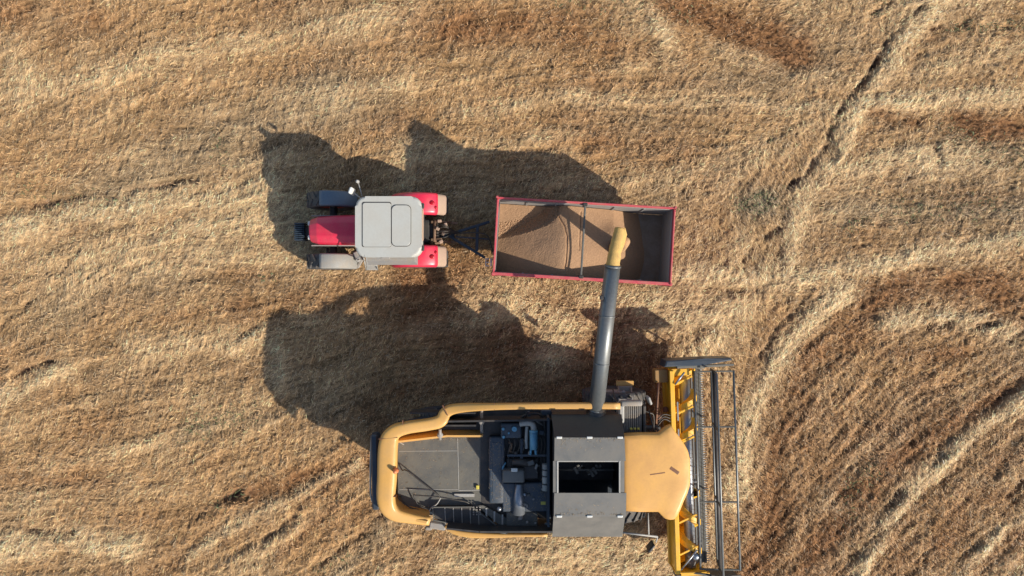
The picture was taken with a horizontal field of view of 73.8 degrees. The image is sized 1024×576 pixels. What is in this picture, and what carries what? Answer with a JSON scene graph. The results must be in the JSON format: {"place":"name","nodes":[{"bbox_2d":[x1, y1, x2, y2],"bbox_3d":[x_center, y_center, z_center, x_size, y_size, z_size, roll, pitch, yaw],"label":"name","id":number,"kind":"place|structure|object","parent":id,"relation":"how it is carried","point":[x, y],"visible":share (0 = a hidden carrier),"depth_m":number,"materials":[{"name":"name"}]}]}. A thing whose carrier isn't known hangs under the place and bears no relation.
{"place":"outdoors","nodes":[
{"label":"outdoors","id":0,"kind":"place"},
{"bbox_2d":[0,0,1023,575],"bbox_3d":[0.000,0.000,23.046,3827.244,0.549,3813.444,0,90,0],"label":"ground","id":1,"kind":"structure","parent":0,"point":[424,300],"depth_m":22.99,"materials":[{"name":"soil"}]},
{"bbox_2d":[294,180,458,269],"bbox_3d":[-4.358,-1.890,21.464,5.345,3.158,2.619,0,90,0],"label":"tractor","id":2,"kind":"object","parent":1,"relation":"on","point":[397,230],"visible":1,"depth_m":21.19,"materials":[{"name":"metal"}]},
{"bbox_2d":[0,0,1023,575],"bbox_3d":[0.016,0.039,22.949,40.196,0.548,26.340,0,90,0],"label":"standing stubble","id":3,"kind":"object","parent":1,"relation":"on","point":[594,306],"visible":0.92,"depth_m":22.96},
{"bbox_2d":[18,0,1023,575],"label":"weeds","id":4,"kind":"object","parent":1,"relation":"on","point":[732,206],"visible":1,"depth_m":22.95,"materials":[{"name":"brown plant"}]},
{"bbox_2d":[369,227,740,575],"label":"combine harvester","id":5,"kind":"object","parent":1,"relation":"on","point":[640,469],"visible":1,"depth_m":19.94,"materials":[{"name":"metal"}]},
{"bbox_2d":[400,437,621,525],"bbox_3d":[-0.159,5.501,19.260,6.331,1.944,3.015,0,90,0],"label":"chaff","id":6,"kind":"object","parent":5,"relation":"on","point":[507,484],"visible":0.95,"depth_m":19.98,"materials":[{"name":"plant"}]},
{"bbox_2d":[440,196,676,285],"bbox_3d":[0.998,-1.487,21.717,7.775,2.634,2.400,3,90,0],"label":"grain trailer","id":7,"kind":"object","parent":1,"relation":"on","point":[657,230],"visible":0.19,"depth_m":21.06,"materials":[{"name":"red paint"}]},
{"bbox_2d":[496,204,643,279],"bbox_3d":[2.157,-1.408,21.299,5.200,1.199,2.150,3,90,0],"label":"grain heap","id":8,"kind":"object","parent":7,"relation":"on","point":[545,240],"visible":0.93,"depth_m":21.04,"materials":[{"name":"beige food"}]},
{"bbox_2d":[608,237,629,252],"bbox_3d":[3.196,-1.226,20.151,0.478,1.916,0.475,0,90,0],"label":"falling grain","id":9,"kind":"object","parent":8,"relation":"on","point":[627,243],"visible":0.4,"depth_m":19.20}
]}

